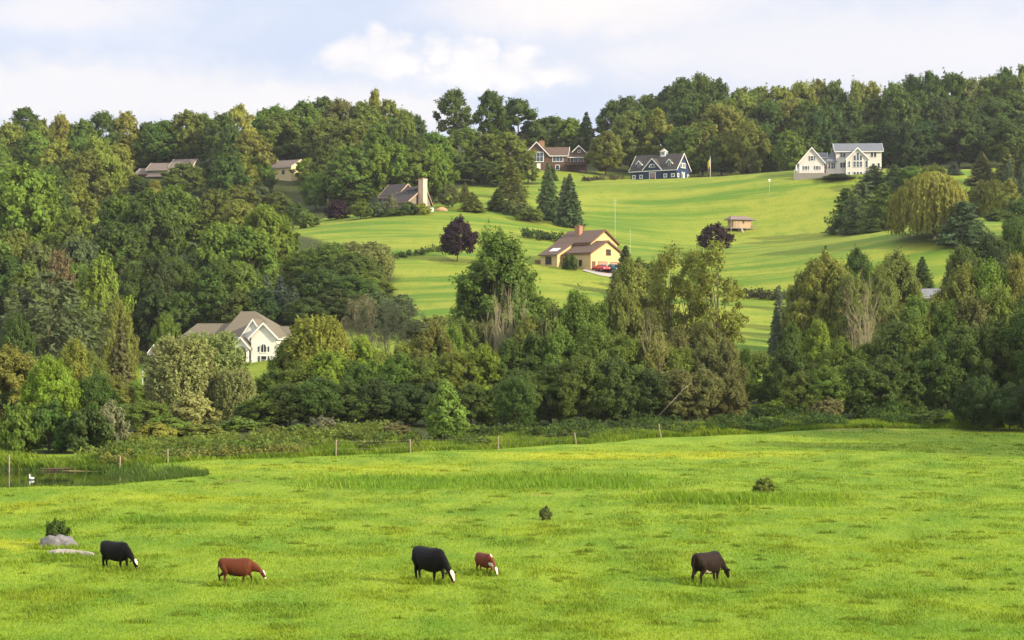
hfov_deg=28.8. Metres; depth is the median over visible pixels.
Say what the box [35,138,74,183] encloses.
broadleaf tree
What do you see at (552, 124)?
broadleaf tree
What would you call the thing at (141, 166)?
broadleaf tree
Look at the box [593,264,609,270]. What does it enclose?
parked car
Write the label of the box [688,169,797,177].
hedgerow strip
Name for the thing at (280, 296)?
spruce tree
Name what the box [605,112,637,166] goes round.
broadleaf tree
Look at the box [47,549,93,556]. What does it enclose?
rock slab
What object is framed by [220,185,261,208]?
broadleaf tree
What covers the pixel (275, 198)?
broadleaf tree
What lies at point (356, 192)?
broadleaf tree
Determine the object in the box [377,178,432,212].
grey house
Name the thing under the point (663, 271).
broadleaf tree
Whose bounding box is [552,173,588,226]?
spruce tree
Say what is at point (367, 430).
weeds
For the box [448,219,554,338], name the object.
broadleaf tree
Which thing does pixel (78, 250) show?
broadleaf tree
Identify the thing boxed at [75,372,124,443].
broadleaf tree
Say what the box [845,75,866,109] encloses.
broadleaf tree
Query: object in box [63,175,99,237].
broadleaf tree
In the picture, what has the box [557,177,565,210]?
spruce tree
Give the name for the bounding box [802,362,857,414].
broadleaf tree
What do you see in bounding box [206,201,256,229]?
broadleaf tree
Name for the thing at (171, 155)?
broadleaf tree
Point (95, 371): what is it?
broadleaf tree
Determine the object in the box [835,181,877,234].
conifer tree
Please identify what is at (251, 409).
broadleaf tree
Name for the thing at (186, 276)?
broadleaf tree
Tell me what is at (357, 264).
broadleaf tree
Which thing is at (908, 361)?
broadleaf tree
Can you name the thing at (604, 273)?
driveway
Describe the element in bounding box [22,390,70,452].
bush
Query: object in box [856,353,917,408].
broadleaf tree
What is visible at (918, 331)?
broadleaf tree
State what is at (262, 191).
broadleaf tree
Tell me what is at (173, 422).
bush
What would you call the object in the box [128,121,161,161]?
broadleaf tree
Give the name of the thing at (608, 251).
window
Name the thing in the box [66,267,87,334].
broadleaf tree
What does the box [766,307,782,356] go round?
fir tree
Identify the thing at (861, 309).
dead tree
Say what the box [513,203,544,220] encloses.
bush
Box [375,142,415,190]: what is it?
broadleaf tree
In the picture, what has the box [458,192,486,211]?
spruce tree
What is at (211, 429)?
bush
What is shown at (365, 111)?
broadleaf tree
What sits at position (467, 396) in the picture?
broadleaf tree
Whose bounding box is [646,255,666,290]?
broadleaf tree
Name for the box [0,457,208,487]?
reeds
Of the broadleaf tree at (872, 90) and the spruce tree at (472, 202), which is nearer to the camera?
the spruce tree at (472, 202)
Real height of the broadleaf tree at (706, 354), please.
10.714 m
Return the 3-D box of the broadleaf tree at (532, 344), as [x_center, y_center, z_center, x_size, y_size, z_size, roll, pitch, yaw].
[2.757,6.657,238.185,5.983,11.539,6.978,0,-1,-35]
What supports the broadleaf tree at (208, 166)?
on the ground at (782, 239)
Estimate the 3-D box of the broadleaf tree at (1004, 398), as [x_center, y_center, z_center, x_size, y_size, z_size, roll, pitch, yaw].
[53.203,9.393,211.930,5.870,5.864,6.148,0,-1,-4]
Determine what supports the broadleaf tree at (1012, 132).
on the ground at (782, 239)
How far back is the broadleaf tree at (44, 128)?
608.18 m
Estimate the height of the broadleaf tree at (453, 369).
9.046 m
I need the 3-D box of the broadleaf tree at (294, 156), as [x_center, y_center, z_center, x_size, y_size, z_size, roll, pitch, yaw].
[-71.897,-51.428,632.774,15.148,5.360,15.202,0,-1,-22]
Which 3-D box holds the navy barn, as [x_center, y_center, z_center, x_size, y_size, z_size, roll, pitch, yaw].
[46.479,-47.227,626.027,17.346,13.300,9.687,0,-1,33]
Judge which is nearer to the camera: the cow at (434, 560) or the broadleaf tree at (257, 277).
the cow at (434, 560)
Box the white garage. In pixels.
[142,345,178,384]
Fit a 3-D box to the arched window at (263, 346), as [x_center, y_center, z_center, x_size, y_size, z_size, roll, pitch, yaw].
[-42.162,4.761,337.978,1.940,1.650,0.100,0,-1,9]
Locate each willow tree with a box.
[175,329,251,416]
[212,367,258,419]
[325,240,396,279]
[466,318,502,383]
[967,179,1007,215]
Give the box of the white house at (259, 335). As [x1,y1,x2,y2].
[175,311,293,362]
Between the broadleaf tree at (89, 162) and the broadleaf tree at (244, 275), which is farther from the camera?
the broadleaf tree at (89, 162)
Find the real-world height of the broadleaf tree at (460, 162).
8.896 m
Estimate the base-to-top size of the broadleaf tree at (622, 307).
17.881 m
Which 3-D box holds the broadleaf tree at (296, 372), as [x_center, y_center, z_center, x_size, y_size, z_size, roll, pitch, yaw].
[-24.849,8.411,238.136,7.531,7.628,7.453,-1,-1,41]
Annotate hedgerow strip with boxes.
[389,244,444,258]
[406,314,452,336]
[519,227,563,240]
[581,174,624,181]
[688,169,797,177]
[735,286,787,299]
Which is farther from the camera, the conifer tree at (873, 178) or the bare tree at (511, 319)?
the conifer tree at (873, 178)
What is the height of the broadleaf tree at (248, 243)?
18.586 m
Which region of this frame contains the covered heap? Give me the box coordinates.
[436,207,447,210]
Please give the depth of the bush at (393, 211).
509.50 m
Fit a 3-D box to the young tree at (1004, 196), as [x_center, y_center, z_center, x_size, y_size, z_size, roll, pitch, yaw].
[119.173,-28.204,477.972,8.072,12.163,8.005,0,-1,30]
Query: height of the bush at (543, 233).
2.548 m
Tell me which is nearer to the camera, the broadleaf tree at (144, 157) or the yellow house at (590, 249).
the yellow house at (590, 249)
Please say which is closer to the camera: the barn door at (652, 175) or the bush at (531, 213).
the bush at (531, 213)
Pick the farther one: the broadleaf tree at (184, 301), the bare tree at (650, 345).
the broadleaf tree at (184, 301)
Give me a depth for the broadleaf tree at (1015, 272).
260.96 m
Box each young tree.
[421,379,470,440]
[993,177,1020,209]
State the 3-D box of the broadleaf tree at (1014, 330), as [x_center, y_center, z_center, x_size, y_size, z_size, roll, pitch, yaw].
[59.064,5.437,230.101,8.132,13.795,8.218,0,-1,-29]
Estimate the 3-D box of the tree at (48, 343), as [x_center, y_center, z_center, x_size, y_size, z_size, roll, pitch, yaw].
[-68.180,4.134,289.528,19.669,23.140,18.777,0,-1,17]
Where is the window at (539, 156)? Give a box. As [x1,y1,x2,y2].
[531,152,543,161]
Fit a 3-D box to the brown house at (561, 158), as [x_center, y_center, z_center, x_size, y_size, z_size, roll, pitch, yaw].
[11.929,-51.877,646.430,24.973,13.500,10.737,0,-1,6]
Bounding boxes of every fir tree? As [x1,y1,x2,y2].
[551,166,558,179]
[562,253,571,268]
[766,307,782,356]
[768,284,784,342]
[946,162,964,174]
[1003,159,1017,202]
[1012,163,1023,201]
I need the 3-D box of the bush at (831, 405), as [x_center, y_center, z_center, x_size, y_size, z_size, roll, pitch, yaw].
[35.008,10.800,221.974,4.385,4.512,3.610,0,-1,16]
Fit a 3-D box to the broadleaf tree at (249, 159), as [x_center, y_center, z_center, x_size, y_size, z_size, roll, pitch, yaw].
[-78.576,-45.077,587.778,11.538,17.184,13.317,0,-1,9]
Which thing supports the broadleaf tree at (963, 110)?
on the ground at (782, 239)
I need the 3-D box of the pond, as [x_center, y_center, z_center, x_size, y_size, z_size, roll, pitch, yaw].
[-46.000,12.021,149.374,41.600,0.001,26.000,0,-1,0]
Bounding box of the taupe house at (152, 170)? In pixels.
[136,159,200,177]
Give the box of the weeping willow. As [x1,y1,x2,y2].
[885,171,969,238]
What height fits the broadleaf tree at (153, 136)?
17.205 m
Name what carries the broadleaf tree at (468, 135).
on the ground at (782, 239)
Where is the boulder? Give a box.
[40,534,77,546]
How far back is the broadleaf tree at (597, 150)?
638.86 m
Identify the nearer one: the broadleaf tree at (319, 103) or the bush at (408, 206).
the bush at (408, 206)
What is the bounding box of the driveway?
[582,269,613,276]
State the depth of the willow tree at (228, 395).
232.33 m
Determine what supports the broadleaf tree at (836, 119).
on the ground at (782, 239)
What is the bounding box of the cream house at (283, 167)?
[271,159,308,180]
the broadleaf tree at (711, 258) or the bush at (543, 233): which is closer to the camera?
the broadleaf tree at (711, 258)
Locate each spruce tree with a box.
[110,320,134,395]
[261,273,272,311]
[266,275,287,319]
[283,286,300,318]
[457,182,468,201]
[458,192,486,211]
[484,188,510,210]
[493,160,529,196]
[506,177,528,207]
[535,162,559,219]
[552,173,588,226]
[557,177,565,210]
[569,112,604,160]
[606,245,644,294]
[915,257,936,288]
[963,151,995,184]
[990,148,1020,187]
[1014,147,1023,189]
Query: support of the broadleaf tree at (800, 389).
on the ground at (782, 239)
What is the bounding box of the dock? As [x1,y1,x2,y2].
[41,468,77,470]
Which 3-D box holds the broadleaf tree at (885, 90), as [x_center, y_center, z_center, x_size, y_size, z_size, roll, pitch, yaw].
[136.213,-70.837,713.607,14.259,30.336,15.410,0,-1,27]
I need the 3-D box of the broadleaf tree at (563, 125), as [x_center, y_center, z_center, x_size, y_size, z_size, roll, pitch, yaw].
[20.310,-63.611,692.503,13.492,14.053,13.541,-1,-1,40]
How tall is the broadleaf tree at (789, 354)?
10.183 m
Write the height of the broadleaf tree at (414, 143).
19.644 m
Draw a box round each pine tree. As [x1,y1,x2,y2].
[345,291,400,326]
[378,294,424,328]
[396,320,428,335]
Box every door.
[649,172,655,178]
[735,220,738,227]
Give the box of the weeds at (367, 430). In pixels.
[70,418,389,458]
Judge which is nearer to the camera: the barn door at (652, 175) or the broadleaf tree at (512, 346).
the broadleaf tree at (512, 346)
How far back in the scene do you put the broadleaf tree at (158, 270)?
367.93 m
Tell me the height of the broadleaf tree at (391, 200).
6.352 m
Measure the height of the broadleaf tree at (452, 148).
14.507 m
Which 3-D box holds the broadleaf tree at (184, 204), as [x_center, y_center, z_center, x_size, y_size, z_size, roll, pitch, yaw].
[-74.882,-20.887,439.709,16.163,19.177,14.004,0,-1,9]
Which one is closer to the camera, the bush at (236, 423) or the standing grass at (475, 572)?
the standing grass at (475, 572)
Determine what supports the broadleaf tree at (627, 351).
on the ground at (782, 239)
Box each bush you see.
[0,401,40,452]
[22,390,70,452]
[45,517,72,536]
[59,405,117,452]
[100,398,130,443]
[129,431,145,442]
[137,421,177,438]
[144,415,191,434]
[169,386,225,425]
[178,423,225,435]
[217,416,265,430]
[259,424,285,434]
[283,423,311,437]
[294,210,321,227]
[308,415,341,435]
[322,200,350,218]
[330,432,363,439]
[366,200,386,216]
[376,420,411,436]
[381,208,408,215]
[399,201,419,214]
[412,202,431,213]
[464,423,489,437]
[502,200,522,214]
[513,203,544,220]
[535,232,549,237]
[539,505,552,519]
[559,418,591,428]
[568,253,577,269]
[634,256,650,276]
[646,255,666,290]
[746,406,761,417]
[752,477,775,492]
[756,397,784,415]
[807,397,843,415]
[882,398,907,414]
[910,407,950,424]
[982,208,1014,220]
[1000,197,1023,215]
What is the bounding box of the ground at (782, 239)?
[0,145,1023,639]
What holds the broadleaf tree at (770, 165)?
on the ground at (782, 239)
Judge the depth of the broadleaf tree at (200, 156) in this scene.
627.45 m
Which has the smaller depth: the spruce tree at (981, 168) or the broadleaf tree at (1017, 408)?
the broadleaf tree at (1017, 408)
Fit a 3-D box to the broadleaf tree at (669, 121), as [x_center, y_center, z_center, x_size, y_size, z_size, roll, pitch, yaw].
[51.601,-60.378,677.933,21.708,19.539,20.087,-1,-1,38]
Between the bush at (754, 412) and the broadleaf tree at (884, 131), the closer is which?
the bush at (754, 412)
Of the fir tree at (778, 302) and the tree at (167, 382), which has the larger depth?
the fir tree at (778, 302)
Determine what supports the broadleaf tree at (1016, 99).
on the ground at (782, 239)
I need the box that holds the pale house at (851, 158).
[793,143,883,179]
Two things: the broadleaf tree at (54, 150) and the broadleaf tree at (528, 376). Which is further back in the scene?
the broadleaf tree at (54, 150)
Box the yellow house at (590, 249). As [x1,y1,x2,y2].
[535,224,621,269]
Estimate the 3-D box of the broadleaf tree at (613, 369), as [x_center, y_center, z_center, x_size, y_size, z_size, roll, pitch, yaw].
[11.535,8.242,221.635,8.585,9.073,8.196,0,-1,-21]
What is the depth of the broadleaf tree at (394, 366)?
236.53 m
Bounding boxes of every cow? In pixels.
[100,540,137,568]
[218,558,265,581]
[411,546,455,582]
[475,552,498,574]
[691,551,730,583]
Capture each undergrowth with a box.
[96,407,1013,461]
[701,412,1018,431]
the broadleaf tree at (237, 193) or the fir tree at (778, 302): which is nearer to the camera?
the fir tree at (778, 302)
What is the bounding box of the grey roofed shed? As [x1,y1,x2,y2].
[921,288,940,301]
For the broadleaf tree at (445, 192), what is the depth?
527.16 m
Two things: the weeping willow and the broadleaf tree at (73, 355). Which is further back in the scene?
the weeping willow
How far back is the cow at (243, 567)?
82.60 m
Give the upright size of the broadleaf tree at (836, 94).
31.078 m
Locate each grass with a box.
[0,412,1023,471]
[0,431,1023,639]
[30,540,736,586]
[103,470,857,523]
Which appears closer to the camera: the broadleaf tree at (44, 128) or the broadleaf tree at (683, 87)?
the broadleaf tree at (44, 128)
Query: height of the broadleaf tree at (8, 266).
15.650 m
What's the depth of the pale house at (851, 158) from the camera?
566.42 m
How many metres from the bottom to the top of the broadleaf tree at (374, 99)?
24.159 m
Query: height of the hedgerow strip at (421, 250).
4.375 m
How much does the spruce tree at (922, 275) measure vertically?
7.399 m
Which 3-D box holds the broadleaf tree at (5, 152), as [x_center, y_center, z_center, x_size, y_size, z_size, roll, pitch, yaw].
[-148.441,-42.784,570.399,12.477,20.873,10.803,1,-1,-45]
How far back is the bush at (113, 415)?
185.45 m
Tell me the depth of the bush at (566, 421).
206.63 m
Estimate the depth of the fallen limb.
214.70 m
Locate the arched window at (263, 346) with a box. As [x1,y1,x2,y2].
[258,343,268,352]
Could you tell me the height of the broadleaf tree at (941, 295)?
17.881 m
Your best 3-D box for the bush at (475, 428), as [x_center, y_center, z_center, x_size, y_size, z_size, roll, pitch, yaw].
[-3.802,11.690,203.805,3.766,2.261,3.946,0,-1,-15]
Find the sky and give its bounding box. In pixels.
[0,0,1023,144]
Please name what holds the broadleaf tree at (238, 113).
on the ground at (782, 239)
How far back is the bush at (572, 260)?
423.71 m
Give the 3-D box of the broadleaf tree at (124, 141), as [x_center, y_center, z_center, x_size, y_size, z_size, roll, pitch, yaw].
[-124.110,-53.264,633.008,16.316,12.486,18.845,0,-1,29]
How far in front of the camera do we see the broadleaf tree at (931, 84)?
716.20 m
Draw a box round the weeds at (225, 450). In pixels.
[90,431,424,466]
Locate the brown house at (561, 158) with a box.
[510,140,586,173]
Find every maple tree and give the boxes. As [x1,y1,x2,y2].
[439,214,479,261]
[695,221,736,249]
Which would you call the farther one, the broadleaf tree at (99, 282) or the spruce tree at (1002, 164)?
the spruce tree at (1002, 164)
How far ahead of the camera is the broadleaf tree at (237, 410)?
224.95 m
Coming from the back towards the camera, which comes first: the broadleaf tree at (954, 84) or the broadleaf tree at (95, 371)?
the broadleaf tree at (954, 84)
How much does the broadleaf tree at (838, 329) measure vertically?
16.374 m
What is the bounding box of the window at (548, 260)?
[545,257,551,264]
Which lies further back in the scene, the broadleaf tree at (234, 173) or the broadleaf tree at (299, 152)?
the broadleaf tree at (299, 152)
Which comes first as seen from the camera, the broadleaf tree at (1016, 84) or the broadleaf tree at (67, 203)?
the broadleaf tree at (67, 203)
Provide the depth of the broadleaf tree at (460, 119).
639.17 m
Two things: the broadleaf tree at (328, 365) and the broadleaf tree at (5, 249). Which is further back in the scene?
the broadleaf tree at (5, 249)
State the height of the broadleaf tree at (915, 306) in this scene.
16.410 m
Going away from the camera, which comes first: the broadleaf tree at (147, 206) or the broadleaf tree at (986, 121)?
the broadleaf tree at (147, 206)
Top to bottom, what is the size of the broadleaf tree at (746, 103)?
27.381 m
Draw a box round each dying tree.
[340,291,390,358]
[364,297,414,354]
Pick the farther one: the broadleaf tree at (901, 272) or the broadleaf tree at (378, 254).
the broadleaf tree at (378, 254)
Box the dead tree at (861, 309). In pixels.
[837,269,886,351]
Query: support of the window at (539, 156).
in the brown house at (561, 158)
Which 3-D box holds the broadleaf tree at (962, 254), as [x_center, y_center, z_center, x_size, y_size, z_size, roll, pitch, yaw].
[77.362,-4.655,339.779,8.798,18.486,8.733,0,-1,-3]
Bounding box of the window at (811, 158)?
[809,156,814,160]
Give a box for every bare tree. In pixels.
[481,285,511,352]
[490,274,527,349]
[513,286,533,325]
[639,315,668,372]
[842,288,879,347]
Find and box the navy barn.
[629,149,690,179]
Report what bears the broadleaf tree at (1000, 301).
on the ground at (782, 239)
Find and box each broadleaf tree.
[0,120,25,160]
[0,140,18,165]
[0,155,22,195]
[0,156,64,258]
[0,194,14,228]
[0,223,39,306]
[0,230,20,288]
[0,251,27,315]
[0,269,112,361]
[0,308,38,361]
[0,341,46,420]
[0,356,39,407]
[3,263,54,329]
[5,130,32,168]
[9,106,40,159]
[10,127,50,168]
[18,240,54,308]
[18,350,83,431]
[24,163,68,204]
[28,187,77,252]
[29,118,53,142]
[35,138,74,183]
[45,247,76,329]
[48,111,73,139]
[48,206,92,256]
[55,152,75,185]
[57,332,97,406]
[61,230,99,291]
[63,149,109,208]
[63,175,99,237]
[64,262,86,291]
[65,118,98,142]
[66,135,92,172]
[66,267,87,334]
[66,363,104,389]
[69,250,135,353]
[71,134,127,202]
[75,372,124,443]
[84,221,157,277]
[86,350,112,378]
[87,192,130,260]
[89,109,123,147]
[94,293,142,382]
[94,374,138,404]
[103,133,141,159]
[103,141,136,195]
[105,260,153,336]
[108,110,138,156]
[110,184,186,263]
[118,404,142,421]
[124,398,172,429]
[125,176,149,192]
[126,161,143,164]
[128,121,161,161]
[128,381,145,399]
[129,129,163,162]
[130,251,182,331]
[130,287,183,344]
[131,151,172,164]
[133,164,148,167]
[139,117,182,162]
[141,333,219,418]
[143,180,160,193]
[144,119,187,162]
[147,182,206,257]
[148,311,181,347]
[156,288,207,334]
[159,162,205,194]
[162,150,194,162]
[163,109,204,158]
[165,256,200,325]
[169,126,203,158]
[181,252,211,287]
[181,294,208,326]
[182,131,213,161]
[184,220,245,264]
[189,112,217,162]
[189,150,206,160]
[190,188,233,245]
[191,263,245,322]
[195,149,220,187]
[195,257,239,322]
[203,111,239,159]
[204,151,252,198]
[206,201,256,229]
[208,124,248,169]
[212,261,268,309]
[212,290,261,322]
[219,224,279,293]
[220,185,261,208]
[223,130,278,181]
[224,102,258,135]
[224,142,263,178]
[232,399,267,421]
[234,286,286,322]
[235,203,294,265]
[239,154,259,186]
[241,391,287,425]
[243,264,267,295]
[244,184,273,206]
[247,159,278,189]
[250,102,288,149]
[253,367,285,394]
[256,110,313,159]
[260,336,296,379]
[260,382,321,425]
[263,191,293,214]
[267,212,300,269]
[273,151,303,160]
[275,96,323,153]
[277,247,326,288]
[277,359,319,399]
[281,375,352,423]
[282,295,337,326]
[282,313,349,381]
[284,125,317,158]
[285,203,311,222]
[286,149,306,159]
[289,158,312,180]
[291,265,347,307]
[296,241,355,278]
[297,171,328,210]
[297,347,360,386]
[298,114,349,164]
[304,96,342,120]
[304,320,357,362]
[308,143,343,189]
[308,288,367,319]
[309,171,330,202]
[317,118,381,162]
[319,146,379,205]
[319,380,379,424]
[322,97,354,141]
[323,251,385,289]
[325,274,387,308]
[330,177,352,202]
[336,358,370,410]
[343,183,372,208]
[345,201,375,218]
[345,335,385,376]
[346,376,409,423]
[347,99,386,125]
[353,270,396,296]
[353,357,399,395]
[358,122,391,155]
[359,141,397,201]
[367,348,401,374]
[368,87,381,108]
[371,352,427,412]
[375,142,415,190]
[376,98,401,124]
[380,382,428,425]
[382,116,420,143]
[384,194,398,215]
[388,151,448,194]
[389,105,417,144]
[393,340,427,380]
[396,132,431,163]
[404,319,456,363]
[404,354,457,401]
[406,114,428,138]
[406,381,454,421]
[420,150,460,201]
[421,131,454,157]
[421,144,450,201]
[427,349,493,405]
[432,88,474,134]
[432,134,457,155]
[435,315,487,367]
[436,322,464,362]
[437,183,462,207]
[446,125,486,167]
[448,155,477,182]
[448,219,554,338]
[450,258,505,338]
[450,382,490,424]
[453,341,510,389]
[460,158,505,183]
[466,132,515,171]
[466,386,517,424]
[472,89,508,143]
[484,131,537,168]
[485,163,525,183]
[486,336,526,384]
[487,366,556,422]
[491,376,539,428]
[492,97,548,147]
[504,277,540,336]
[509,314,545,367]
[516,330,547,373]
[517,152,540,183]
[519,129,553,146]
[523,363,579,423]
[529,300,575,339]
[530,323,583,413]
[540,113,561,146]
[544,283,604,358]
[544,354,615,423]
[552,117,579,146]
[558,322,627,405]
[559,123,580,150]
[577,354,647,421]
[582,128,625,174]
[588,297,622,354]
[595,99,624,135]
[598,282,646,342]
[603,110,656,172]
[604,255,665,334]
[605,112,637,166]
[606,332,649,383]
[607,94,642,128]
[617,366,679,419]
[624,104,659,144]
[628,328,683,401]
[634,106,673,155]
[635,113,683,152]
[637,307,669,365]
[638,93,661,141]
[640,236,691,338]
[645,366,707,420]
[652,84,689,144]
[658,96,699,144]
[658,126,691,154]
[660,76,701,124]
[661,245,715,338]
[662,345,696,407]
[667,323,697,355]
[673,118,731,175]
[678,367,735,420]
[681,101,749,175]
[685,317,727,369]
[686,95,721,172]
[686,232,748,349]
[688,71,715,103]
[690,336,731,408]
[700,77,730,102]
[708,373,750,416]
[710,336,749,406]
[715,94,745,171]
[721,118,771,173]
[728,85,755,103]
[733,96,763,121]
[736,346,758,401]
[737,349,789,396]
[743,82,773,108]
[746,99,789,161]
[751,124,778,172]
[753,374,776,406]
[757,85,801,144]
[761,339,810,402]
[771,98,805,163]
[771,129,807,170]
[775,124,825,170]
[775,319,808,378]
[778,370,826,412]
[779,276,824,344]
[784,248,854,351]
[785,100,834,131]
[786,79,818,103]
[799,318,840,373]
[801,107,842,156]
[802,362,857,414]
[808,78,835,105]
[813,335,854,398]
[818,78,848,108]
[820,102,847,137]
[821,123,859,152]
[824,272,875,348]
[831,359,883,418]
[834,99,863,129]
[840,245,873,300]
[840,338,890,381]
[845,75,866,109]
[853,123,883,144]
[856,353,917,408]
[857,121,919,168]
[860,96,887,143]
[862,80,881,133]
[865,263,901,346]
[867,246,922,337]
[868,320,917,380]
[871,86,924,151]
[880,80,905,121]
[882,348,936,413]
[883,121,929,167]
[890,291,935,357]
[892,165,920,185]
[895,313,936,360]
[899,90,941,167]
[901,72,926,96]
[910,334,972,411]
[911,118,956,166]
[914,70,947,118]
[916,298,968,409]
[919,162,949,175]
[925,92,957,165]
[927,282,955,324]
[928,119,989,168]
[933,261,985,311]
[933,321,997,408]
[939,67,976,119]
[939,238,981,288]
[942,290,994,328]
[950,373,1008,428]
[952,100,977,163]
[955,114,1005,160]
[956,77,981,111]
[960,315,1023,396]
[967,230,1013,274]
[968,250,1019,301]
[971,73,1007,109]
[971,96,1016,148]
[971,281,1022,326]
[979,118,1023,162]
[984,381,1023,429]
[985,88,1023,133]
[990,307,1023,388]
[993,66,1015,95]
[1000,214,1023,282]
[1000,253,1023,299]
[1001,215,1023,233]
[1005,64,1023,95]
[1007,111,1023,148]
[1009,378,1023,428]
[1013,289,1023,370]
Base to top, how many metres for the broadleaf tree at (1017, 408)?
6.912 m
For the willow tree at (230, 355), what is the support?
on the ground at (782, 239)
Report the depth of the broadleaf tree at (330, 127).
612.99 m
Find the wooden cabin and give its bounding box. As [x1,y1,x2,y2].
[724,216,755,232]
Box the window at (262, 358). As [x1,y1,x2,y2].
[260,356,266,360]
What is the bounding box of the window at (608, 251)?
[606,249,610,255]
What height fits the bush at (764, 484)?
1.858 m
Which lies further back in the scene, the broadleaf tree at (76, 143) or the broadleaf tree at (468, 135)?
the broadleaf tree at (468, 135)
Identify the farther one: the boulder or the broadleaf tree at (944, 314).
the broadleaf tree at (944, 314)
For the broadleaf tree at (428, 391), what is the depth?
220.60 m
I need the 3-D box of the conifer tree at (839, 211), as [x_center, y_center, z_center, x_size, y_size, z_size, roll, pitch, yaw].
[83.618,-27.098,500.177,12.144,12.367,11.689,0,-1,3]
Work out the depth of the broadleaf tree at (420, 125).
616.63 m
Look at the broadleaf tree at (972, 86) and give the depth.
719.07 m
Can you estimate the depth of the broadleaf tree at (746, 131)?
623.60 m
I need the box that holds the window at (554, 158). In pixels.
[552,156,562,161]
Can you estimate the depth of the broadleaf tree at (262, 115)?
637.36 m
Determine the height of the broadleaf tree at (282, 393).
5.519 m
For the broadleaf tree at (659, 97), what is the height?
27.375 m
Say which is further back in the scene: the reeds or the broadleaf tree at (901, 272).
the broadleaf tree at (901, 272)
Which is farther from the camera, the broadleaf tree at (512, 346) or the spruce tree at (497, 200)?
the spruce tree at (497, 200)
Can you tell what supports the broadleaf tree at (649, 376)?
on the ground at (782, 239)
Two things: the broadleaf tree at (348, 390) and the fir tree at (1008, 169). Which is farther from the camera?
the fir tree at (1008, 169)
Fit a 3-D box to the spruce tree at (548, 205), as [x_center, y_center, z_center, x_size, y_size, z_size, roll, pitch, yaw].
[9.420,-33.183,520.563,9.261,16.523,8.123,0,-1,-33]
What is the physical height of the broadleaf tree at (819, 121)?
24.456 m
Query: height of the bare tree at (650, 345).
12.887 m
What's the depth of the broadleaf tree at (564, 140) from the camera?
688.41 m
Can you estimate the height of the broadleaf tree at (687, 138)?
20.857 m
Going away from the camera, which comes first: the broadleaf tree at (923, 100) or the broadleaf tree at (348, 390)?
the broadleaf tree at (348, 390)
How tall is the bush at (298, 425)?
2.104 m
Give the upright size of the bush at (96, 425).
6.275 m
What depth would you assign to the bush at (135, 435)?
187.72 m
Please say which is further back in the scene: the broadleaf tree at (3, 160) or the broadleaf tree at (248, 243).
the broadleaf tree at (3, 160)
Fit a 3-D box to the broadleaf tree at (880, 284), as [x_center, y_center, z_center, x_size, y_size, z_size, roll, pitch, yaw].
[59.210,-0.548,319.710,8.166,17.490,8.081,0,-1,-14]
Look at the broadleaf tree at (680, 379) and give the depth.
220.00 m
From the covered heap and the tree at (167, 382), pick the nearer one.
the tree at (167, 382)
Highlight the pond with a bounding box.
[0,470,156,487]
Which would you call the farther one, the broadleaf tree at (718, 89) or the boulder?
the broadleaf tree at (718, 89)
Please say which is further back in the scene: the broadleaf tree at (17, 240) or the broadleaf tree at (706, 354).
the broadleaf tree at (17, 240)
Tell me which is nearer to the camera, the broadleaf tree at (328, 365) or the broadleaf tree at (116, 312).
the broadleaf tree at (328, 365)
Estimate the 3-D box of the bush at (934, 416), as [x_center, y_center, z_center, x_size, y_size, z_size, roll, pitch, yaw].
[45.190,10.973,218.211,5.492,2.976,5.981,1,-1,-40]
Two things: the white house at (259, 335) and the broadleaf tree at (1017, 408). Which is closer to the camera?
the broadleaf tree at (1017, 408)
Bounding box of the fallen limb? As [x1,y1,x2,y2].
[658,383,690,416]
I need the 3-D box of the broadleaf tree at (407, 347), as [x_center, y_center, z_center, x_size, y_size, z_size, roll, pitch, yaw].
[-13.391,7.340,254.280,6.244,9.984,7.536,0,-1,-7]
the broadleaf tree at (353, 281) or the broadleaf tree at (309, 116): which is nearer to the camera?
the broadleaf tree at (353, 281)
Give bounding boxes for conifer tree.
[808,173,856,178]
[821,188,852,233]
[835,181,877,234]
[852,165,884,188]
[856,183,907,233]
[876,164,905,191]
[933,201,996,244]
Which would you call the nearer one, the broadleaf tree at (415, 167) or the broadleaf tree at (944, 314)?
the broadleaf tree at (944, 314)
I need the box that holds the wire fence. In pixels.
[8,424,660,471]
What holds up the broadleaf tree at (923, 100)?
on the ground at (782, 239)
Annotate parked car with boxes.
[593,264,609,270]
[603,264,617,271]
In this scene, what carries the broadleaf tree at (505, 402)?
on the ground at (782, 239)
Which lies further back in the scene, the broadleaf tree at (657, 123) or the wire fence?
the broadleaf tree at (657, 123)
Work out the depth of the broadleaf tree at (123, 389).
234.02 m
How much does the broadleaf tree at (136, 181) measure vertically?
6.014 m
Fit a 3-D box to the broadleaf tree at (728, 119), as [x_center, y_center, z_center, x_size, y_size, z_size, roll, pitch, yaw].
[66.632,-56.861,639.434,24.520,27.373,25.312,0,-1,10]
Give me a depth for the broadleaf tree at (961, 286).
260.69 m
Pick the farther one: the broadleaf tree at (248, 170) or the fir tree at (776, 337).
the broadleaf tree at (248, 170)
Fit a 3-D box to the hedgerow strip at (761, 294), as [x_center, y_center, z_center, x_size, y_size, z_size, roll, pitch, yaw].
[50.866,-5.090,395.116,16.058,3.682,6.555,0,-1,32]
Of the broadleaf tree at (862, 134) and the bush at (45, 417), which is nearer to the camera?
the bush at (45, 417)
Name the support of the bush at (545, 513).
on the ground at (782, 239)
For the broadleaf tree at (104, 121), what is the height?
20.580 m
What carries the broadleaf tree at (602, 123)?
on the ground at (782, 239)

